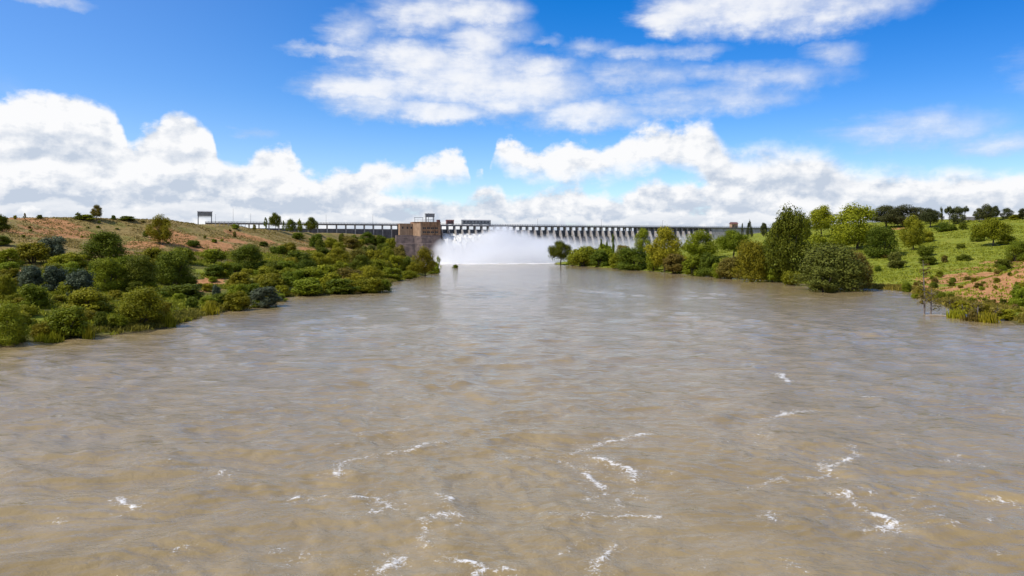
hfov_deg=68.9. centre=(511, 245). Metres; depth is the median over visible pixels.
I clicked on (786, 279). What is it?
shrub
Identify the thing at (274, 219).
broadleaf tree
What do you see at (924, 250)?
shrub
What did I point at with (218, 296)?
shrub
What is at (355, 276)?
shrub
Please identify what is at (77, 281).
shrub
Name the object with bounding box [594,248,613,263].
shrub
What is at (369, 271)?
broadleaf tree
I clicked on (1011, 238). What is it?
shrub
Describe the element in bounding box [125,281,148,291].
shrub
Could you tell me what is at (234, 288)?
shrub
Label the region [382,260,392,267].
shrub
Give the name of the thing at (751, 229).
conifer tree
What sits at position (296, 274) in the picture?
shrub
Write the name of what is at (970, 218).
boundary wall
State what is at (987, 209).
broadleaf tree
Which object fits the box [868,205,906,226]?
broadleaf tree
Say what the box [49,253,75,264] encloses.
shrub
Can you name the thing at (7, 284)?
shrub
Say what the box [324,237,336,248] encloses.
broadleaf tree
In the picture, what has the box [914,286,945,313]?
flooded tree
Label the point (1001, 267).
shrub
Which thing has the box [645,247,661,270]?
shrub
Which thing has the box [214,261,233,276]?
shrub
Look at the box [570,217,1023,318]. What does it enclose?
grass
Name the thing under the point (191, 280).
shrub
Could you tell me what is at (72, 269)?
shrub
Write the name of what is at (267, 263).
shrub
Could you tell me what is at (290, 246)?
shrub
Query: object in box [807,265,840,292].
shrub
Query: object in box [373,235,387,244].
shrub
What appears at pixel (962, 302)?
shrub
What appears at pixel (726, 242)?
broadleaf tree
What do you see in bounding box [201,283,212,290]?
shrub
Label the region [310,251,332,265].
broadleaf tree
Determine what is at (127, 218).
shrub
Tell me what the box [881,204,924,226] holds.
broadleaf tree
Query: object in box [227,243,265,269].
shrub
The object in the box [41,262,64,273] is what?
shrub
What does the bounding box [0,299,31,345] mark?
shrub
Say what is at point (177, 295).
shrub
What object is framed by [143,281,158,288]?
shrub
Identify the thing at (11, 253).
shrub
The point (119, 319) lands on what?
shrub
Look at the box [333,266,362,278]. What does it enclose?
shrub
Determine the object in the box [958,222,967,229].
shrub
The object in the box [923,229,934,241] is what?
shrub
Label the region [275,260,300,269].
shrub
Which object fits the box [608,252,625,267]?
shrub
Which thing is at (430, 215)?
raised cabin
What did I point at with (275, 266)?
shrub
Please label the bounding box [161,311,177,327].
reed clump
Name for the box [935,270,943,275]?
shrub
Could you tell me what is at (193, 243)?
shrub
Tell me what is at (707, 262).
shrub
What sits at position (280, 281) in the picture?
shrub
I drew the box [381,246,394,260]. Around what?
broadleaf tree
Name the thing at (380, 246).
shrub
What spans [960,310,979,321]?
reed clump
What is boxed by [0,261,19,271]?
shrub
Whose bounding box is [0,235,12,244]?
shrub
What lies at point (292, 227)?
broadleaf tree
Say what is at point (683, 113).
sky
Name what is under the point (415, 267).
broadleaf tree
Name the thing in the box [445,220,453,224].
hoist house
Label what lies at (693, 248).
broadleaf tree
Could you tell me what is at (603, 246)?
shrub
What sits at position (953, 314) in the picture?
reed clump
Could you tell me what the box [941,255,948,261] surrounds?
shrub
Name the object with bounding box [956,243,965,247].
shrub
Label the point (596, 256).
shrub
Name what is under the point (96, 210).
broadleaf tree
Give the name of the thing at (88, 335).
reed clump
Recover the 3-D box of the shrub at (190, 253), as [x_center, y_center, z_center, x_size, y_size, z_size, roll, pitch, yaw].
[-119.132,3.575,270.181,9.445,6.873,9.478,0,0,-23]
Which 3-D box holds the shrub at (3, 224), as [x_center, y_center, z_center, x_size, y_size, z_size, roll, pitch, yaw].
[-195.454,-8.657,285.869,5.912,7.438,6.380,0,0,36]
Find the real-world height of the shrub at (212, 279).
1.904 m
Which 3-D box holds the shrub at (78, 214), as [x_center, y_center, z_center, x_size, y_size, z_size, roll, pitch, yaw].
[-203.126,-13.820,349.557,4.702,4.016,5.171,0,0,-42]
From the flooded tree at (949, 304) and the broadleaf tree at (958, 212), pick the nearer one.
the flooded tree at (949, 304)
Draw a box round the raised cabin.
[424,213,434,221]
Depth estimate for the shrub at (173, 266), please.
222.58 m
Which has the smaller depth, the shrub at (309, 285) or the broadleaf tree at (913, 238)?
the shrub at (309, 285)
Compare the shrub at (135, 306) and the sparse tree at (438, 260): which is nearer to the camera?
the shrub at (135, 306)
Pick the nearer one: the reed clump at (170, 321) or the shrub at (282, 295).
the reed clump at (170, 321)
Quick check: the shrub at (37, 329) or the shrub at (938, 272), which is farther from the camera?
the shrub at (938, 272)
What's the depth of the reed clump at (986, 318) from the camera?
153.85 m
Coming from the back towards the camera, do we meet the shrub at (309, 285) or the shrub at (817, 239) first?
the shrub at (817, 239)
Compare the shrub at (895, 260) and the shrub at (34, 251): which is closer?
the shrub at (34, 251)
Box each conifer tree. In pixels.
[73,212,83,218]
[295,218,302,231]
[745,219,752,236]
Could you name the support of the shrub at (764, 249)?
on the ground at (107, 226)
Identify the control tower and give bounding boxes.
[395,220,443,262]
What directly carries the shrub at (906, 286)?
on the ground at (107, 226)
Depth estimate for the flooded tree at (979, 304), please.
157.64 m
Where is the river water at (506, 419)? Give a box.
[0,261,1023,575]
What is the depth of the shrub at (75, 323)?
126.73 m
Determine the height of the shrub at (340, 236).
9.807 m
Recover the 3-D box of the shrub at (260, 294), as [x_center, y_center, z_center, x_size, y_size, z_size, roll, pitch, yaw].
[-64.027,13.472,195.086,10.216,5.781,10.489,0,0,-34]
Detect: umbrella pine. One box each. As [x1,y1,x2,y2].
[944,206,954,223]
[962,206,968,213]
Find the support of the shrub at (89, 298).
on the ground at (107, 226)
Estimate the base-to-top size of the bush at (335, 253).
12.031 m
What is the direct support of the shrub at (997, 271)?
on the ground at (107, 226)
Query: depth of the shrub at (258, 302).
191.77 m
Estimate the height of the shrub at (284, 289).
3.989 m
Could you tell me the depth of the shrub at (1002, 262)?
285.46 m
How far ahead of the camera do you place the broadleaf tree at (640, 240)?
697.63 m
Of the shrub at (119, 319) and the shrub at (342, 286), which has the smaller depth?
the shrub at (119, 319)
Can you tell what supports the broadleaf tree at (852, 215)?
on the ground at (107, 226)
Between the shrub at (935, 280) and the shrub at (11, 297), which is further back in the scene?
the shrub at (935, 280)
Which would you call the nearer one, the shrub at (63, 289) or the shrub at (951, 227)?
the shrub at (63, 289)
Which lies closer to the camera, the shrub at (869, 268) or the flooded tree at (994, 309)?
the flooded tree at (994, 309)
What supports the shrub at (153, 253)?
on the ground at (107, 226)
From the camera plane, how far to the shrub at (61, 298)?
158.53 m
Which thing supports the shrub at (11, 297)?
on the ground at (107, 226)
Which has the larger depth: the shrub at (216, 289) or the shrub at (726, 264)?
the shrub at (726, 264)
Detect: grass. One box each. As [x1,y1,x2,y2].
[0,217,350,269]
[0,249,419,337]
[0,278,395,344]
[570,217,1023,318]
[861,282,1023,322]
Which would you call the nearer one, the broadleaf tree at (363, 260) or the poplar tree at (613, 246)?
the broadleaf tree at (363, 260)
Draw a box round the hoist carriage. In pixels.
[461,219,490,224]
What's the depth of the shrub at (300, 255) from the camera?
310.90 m
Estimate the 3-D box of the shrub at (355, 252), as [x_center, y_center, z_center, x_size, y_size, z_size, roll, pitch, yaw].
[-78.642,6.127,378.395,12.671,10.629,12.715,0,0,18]
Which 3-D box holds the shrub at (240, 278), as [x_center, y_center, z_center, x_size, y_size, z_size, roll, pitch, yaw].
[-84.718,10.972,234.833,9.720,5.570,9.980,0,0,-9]
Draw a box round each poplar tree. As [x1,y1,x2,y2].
[263,217,267,228]
[611,234,614,252]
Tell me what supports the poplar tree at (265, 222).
on the ground at (107, 226)
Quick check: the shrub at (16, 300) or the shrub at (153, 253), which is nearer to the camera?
the shrub at (16, 300)
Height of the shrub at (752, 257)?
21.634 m
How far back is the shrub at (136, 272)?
198.74 m
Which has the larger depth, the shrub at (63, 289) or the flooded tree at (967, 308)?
the shrub at (63, 289)
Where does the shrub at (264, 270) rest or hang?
on the ground at (107, 226)
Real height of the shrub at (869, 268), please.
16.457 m
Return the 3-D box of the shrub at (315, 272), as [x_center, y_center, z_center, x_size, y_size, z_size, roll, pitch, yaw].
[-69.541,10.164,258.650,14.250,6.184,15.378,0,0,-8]
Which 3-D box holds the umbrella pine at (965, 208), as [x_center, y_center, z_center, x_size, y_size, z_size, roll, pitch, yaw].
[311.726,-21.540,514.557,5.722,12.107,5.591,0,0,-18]
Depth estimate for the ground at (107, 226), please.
344.86 m
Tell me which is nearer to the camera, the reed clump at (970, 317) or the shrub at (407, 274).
the reed clump at (970, 317)
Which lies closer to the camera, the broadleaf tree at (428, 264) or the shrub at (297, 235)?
the broadleaf tree at (428, 264)
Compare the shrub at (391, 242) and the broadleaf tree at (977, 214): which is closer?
the broadleaf tree at (977, 214)
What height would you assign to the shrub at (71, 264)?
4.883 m
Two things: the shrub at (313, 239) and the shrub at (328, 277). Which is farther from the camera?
the shrub at (313, 239)
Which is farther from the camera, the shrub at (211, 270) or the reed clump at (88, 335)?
the shrub at (211, 270)
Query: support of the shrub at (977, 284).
on the ground at (107, 226)
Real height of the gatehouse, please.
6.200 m
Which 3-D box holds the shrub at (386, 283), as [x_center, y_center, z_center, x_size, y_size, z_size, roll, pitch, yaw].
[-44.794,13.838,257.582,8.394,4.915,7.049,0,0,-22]
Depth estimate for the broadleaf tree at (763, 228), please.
695.05 m
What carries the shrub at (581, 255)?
on the ground at (107, 226)
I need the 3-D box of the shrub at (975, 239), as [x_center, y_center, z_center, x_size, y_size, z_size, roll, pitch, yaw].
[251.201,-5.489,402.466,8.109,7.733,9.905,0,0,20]
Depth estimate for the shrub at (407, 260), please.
388.22 m
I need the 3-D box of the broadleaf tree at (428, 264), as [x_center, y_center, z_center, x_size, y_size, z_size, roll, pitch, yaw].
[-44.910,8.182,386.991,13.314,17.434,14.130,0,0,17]
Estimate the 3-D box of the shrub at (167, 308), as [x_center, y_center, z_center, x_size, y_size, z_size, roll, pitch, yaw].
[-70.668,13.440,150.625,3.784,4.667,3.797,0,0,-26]
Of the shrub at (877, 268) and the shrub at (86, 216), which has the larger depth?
the shrub at (86, 216)
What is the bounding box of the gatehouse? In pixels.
[729,222,737,226]
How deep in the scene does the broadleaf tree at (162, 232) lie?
336.78 m
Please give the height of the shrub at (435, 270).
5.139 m
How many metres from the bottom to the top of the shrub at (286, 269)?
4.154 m
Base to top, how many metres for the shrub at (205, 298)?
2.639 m
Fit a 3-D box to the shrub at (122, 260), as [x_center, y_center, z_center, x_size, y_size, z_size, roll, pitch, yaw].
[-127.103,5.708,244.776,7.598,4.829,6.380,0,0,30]
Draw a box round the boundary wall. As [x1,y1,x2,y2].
[965,217,983,219]
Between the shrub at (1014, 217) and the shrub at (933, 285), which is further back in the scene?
the shrub at (1014, 217)
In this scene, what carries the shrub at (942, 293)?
on the ground at (107, 226)
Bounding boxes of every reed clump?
[33,332,47,341]
[43,329,64,342]
[82,323,96,338]
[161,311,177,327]
[200,301,220,314]
[942,307,964,318]
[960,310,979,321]
[975,310,1000,323]
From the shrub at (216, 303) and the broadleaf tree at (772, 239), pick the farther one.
the broadleaf tree at (772, 239)
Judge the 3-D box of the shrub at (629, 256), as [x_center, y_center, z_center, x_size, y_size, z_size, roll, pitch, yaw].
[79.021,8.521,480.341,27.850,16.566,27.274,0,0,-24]
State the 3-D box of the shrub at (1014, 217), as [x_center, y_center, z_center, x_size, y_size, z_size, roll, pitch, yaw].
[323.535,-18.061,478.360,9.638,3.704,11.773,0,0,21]
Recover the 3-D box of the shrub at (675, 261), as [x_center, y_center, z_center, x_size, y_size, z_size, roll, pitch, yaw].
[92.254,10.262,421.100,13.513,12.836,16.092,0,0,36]
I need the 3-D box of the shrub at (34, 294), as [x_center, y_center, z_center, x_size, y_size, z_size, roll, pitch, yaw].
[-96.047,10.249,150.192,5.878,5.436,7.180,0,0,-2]
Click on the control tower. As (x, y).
(412, 237)
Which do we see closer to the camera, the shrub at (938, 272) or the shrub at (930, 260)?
the shrub at (938, 272)
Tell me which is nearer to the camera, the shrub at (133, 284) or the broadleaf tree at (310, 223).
the shrub at (133, 284)
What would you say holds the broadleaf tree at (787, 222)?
on the ground at (107, 226)
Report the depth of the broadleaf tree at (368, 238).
637.01 m
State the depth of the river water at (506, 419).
62.61 m
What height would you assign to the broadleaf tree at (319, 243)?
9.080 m
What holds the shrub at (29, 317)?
on the ground at (107, 226)
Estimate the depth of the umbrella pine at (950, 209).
507.47 m
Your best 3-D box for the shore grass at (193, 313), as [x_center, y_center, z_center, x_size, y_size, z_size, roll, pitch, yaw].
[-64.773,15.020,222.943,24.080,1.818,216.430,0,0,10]
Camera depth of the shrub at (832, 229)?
482.07 m
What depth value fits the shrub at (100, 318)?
135.57 m
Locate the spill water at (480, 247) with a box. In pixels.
[442,233,505,262]
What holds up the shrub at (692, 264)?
on the ground at (107, 226)
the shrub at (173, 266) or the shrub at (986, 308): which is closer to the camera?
the shrub at (986, 308)
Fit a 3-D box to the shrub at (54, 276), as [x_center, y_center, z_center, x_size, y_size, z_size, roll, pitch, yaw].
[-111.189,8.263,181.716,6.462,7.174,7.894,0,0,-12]
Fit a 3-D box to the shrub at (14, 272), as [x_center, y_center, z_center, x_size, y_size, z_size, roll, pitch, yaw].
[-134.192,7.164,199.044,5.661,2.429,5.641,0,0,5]
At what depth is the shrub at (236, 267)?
267.06 m
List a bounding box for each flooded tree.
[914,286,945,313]
[916,263,932,313]
[943,299,958,311]
[956,303,972,313]
[969,299,984,315]
[988,306,1002,319]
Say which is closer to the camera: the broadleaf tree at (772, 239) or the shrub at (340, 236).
the broadleaf tree at (772, 239)
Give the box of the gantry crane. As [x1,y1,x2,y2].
[197,211,212,223]
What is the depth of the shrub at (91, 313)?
138.51 m
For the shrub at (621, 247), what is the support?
on the ground at (107, 226)
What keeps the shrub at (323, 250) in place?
on the ground at (107, 226)
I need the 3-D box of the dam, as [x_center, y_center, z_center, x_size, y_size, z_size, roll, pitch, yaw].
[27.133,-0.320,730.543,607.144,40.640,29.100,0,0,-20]
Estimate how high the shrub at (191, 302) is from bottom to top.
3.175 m
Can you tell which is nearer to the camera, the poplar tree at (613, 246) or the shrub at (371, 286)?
the shrub at (371, 286)
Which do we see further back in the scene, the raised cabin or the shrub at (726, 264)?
the raised cabin
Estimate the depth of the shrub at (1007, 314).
158.84 m
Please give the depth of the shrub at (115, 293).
177.37 m
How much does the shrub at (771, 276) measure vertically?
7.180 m
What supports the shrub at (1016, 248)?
on the ground at (107, 226)
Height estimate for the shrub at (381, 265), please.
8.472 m
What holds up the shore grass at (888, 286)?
on the ground at (107, 226)
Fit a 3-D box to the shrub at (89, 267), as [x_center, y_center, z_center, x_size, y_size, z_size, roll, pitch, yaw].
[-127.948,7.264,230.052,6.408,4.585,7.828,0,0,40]
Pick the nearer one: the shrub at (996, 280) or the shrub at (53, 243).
the shrub at (996, 280)
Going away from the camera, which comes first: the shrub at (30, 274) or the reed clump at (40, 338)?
the reed clump at (40, 338)
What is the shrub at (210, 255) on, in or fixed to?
on the ground at (107, 226)
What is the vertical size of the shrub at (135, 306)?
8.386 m
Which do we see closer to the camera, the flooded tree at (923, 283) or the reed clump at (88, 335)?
the reed clump at (88, 335)
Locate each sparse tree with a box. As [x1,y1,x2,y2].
[435,256,441,268]
[939,206,944,222]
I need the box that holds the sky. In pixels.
[0,0,1023,230]
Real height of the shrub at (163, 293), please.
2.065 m
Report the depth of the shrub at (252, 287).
219.11 m
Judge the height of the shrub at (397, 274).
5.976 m
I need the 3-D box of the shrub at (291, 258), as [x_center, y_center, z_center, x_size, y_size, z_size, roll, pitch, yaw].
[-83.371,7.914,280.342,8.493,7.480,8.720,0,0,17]
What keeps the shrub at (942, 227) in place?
on the ground at (107, 226)
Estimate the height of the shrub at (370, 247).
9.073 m
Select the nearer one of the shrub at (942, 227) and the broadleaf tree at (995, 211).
the shrub at (942, 227)
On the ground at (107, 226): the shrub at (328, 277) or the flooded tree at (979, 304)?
the shrub at (328, 277)
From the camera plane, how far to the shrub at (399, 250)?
437.31 m
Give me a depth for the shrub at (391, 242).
638.60 m
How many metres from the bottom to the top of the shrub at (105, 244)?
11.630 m
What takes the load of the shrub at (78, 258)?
on the ground at (107, 226)
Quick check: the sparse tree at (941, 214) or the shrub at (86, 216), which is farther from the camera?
the sparse tree at (941, 214)
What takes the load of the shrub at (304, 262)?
on the ground at (107, 226)
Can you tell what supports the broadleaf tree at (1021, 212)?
on the ground at (107, 226)
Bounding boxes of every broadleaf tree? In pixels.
[90,204,101,218]
[144,214,173,243]
[268,212,282,229]
[285,219,296,231]
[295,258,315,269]
[303,217,317,230]
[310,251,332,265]
[314,239,325,249]
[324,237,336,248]
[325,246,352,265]
[348,254,372,274]
[358,231,374,243]
[358,264,385,280]
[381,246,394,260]
[406,261,421,273]
[411,246,436,275]
[547,240,571,264]
[633,227,650,251]
[643,225,684,271]
[681,228,719,258]
[714,229,750,256]
[760,201,814,281]
[762,221,793,258]
[794,212,812,243]
[809,204,834,235]
[824,202,877,248]
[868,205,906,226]
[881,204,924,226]
[896,215,925,249]
[920,207,940,226]
[948,206,965,223]
[970,216,1013,245]
[972,208,985,221]
[980,203,992,220]
[990,205,1000,217]
[999,207,1014,218]
[1017,208,1023,217]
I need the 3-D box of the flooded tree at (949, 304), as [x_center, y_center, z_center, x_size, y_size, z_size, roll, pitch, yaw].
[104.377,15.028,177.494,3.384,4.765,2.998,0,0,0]
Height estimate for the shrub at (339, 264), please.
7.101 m
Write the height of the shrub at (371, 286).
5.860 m
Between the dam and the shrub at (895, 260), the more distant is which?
the dam
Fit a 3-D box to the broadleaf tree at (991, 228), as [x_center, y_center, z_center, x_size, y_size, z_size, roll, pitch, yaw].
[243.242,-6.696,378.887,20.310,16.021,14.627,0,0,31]
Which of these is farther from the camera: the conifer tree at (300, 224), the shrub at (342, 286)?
the conifer tree at (300, 224)
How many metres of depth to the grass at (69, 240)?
345.14 m
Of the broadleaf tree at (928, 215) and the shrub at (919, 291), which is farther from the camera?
the broadleaf tree at (928, 215)
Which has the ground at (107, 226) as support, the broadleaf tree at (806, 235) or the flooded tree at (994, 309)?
the broadleaf tree at (806, 235)
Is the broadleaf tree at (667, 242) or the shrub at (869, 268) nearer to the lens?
the shrub at (869, 268)
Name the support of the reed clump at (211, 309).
on the ground at (107, 226)
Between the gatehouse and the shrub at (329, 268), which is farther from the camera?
the gatehouse
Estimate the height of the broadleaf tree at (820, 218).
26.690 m
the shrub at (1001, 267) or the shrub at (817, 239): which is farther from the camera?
the shrub at (817, 239)
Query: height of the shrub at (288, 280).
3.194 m
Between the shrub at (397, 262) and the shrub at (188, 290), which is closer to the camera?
the shrub at (188, 290)
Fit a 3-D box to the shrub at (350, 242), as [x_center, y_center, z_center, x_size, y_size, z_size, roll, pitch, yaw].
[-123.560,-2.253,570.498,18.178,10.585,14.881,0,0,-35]
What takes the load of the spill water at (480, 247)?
attached to the dam
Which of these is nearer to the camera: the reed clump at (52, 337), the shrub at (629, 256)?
the reed clump at (52, 337)
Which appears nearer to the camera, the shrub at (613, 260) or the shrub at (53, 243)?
the shrub at (53, 243)
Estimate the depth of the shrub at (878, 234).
388.21 m
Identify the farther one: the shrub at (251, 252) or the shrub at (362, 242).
the shrub at (362, 242)
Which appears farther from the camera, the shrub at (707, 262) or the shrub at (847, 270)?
the shrub at (707, 262)
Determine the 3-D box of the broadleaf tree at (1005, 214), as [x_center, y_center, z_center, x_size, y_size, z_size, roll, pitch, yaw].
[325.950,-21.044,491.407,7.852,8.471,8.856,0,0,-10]
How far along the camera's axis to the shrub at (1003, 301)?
183.26 m
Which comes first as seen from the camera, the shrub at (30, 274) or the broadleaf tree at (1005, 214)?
the shrub at (30, 274)
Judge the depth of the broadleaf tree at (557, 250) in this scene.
602.04 m
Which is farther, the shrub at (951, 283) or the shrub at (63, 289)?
the shrub at (951, 283)
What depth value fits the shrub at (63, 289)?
176.13 m
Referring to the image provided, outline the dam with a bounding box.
[205,221,769,262]
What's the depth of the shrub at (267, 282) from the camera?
231.02 m
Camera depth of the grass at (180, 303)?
183.16 m
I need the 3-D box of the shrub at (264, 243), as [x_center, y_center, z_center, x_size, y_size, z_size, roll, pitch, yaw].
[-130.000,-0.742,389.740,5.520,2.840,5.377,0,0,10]
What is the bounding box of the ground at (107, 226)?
[0,217,1023,347]
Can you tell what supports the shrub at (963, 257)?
on the ground at (107, 226)
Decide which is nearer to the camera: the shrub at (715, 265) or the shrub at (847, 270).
the shrub at (847, 270)
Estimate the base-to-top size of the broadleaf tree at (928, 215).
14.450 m
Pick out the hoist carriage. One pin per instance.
(463, 221)
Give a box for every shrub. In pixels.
[0,214,11,230]
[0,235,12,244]
[0,247,24,265]
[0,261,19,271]
[0,268,19,275]
[0,274,16,300]
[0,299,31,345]
[1,292,22,303]
[11,242,52,262]
[12,297,26,304]
[16,265,44,287]
[17,283,57,306]
[18,304,39,315]
[18,310,37,324]
[29,321,51,336]
[38,236,67,256]
[40,265,68,291]
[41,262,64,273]
[43,305,90,337]
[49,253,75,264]
[51,294,68,303]
[55,281,74,294]
[61,285,115,311]
[62,261,78,268]
[62,269,99,295]
[63,267,80,279]
[67,252,93,265]
[74,214,95,219]
[74,227,132,258]
[82,310,96,320]
[86,261,96,270]
[90,256,128,290]
[92,311,108,326]
[107,290,122,297]
[107,313,129,326]
[114,285,169,324]
[116,256,131,264]
[118,216,136,219]
[121,252,159,287]
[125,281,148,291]
[141,247,162,266]
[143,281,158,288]
[151,247,199,284]
[152,302,170,318]
[154,291,168,297]
[157,283,206,298]
[172,246,196,261]
[172,293,185,299]
[176,275,201,286]
[185,296,199,308]
[187,240,199,246]
[197,248,227,262]
[198,295,217,303]
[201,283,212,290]
[202,264,225,276]
[204,300,220,307]
[208,276,217,281]
[211,284,221,295]
[212,292,232,302]
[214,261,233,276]
[220,290,252,310]
[226,272,256,285]
[226,283,248,293]
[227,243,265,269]
[231,262,243,271]
[241,268,253,273]
[246,283,260,294]
[249,286,282,307]
[249,300,260,307]
[251,273,285,285]
[256,278,275,287]
[258,266,279,275]
[259,241,268,245]
[264,260,279,265]
[267,263,282,271]
[268,245,286,253]
[274,285,290,295]
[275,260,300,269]
[277,293,288,301]
[278,267,297,276]
[279,276,294,284]
[281,242,297,254]
[281,269,305,279]
[283,256,297,262]
[286,250,317,266]
[290,277,324,294]
[292,232,305,239]
[298,266,328,281]
[309,233,322,246]
[316,246,329,257]
[317,264,339,276]
[319,272,340,290]
[324,278,363,294]
[332,241,345,250]
[332,260,348,273]
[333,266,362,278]
[338,233,343,243]
[341,235,363,248]
[344,273,366,286]
[347,248,367,265]
[353,239,365,249]
[353,276,385,292]
[361,245,376,252]
[365,249,384,259]
[371,259,388,273]
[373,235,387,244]
[376,242,388,253]
[379,279,391,291]
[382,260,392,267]
[383,267,403,279]
[385,237,395,249]
[388,254,404,269]
[392,245,406,256]
[402,256,412,270]
[402,270,417,278]
[429,266,440,273]
[567,246,595,265]
[588,249,608,266]
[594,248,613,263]
[598,244,611,248]
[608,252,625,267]
[612,246,646,269]
[616,245,630,252]
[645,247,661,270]
[662,253,685,273]
[680,254,700,275]
[696,252,719,276]
[711,262,720,277]
[715,256,742,278]
[729,238,768,281]
[752,243,773,277]
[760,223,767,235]
[763,267,782,281]
[781,270,804,284]
[789,241,871,291]
[802,232,828,254]
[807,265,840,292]
[828,224,852,245]
[847,249,875,288]
[863,225,902,256]
[874,266,881,270]
[887,251,907,267]
[901,282,911,291]
[914,287,925,294]
[916,245,934,255]
[918,255,937,264]
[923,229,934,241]
[928,283,937,287]
[931,277,938,282]
[933,222,949,231]
[933,290,945,297]
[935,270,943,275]
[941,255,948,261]
[946,224,957,230]
[948,281,955,286]
[951,299,968,307]
[955,254,973,260]
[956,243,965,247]
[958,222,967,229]
[969,229,984,241]
[970,303,990,313]
[973,283,983,287]
[993,259,1013,268]
[993,269,1002,273]
[993,277,999,282]
[996,235,1017,243]
[997,309,1021,320]
[998,265,1006,269]
[999,298,1006,303]
[1003,240,1023,260]
[1008,283,1023,305]
[1009,214,1023,219]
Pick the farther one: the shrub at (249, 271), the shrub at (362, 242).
the shrub at (362, 242)
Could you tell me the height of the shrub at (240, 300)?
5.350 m
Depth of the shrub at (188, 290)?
192.98 m
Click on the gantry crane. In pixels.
(204, 213)
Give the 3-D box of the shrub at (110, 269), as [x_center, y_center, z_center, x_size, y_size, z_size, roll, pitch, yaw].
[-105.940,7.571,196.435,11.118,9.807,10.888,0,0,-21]
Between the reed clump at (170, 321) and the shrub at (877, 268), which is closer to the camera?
the reed clump at (170, 321)
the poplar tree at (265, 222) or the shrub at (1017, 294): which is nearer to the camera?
the shrub at (1017, 294)
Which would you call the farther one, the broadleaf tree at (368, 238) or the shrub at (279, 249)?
the broadleaf tree at (368, 238)
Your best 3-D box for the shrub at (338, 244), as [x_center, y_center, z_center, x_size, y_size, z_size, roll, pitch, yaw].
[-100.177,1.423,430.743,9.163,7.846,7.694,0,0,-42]
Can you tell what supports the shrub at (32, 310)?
on the ground at (107, 226)
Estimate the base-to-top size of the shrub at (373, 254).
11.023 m

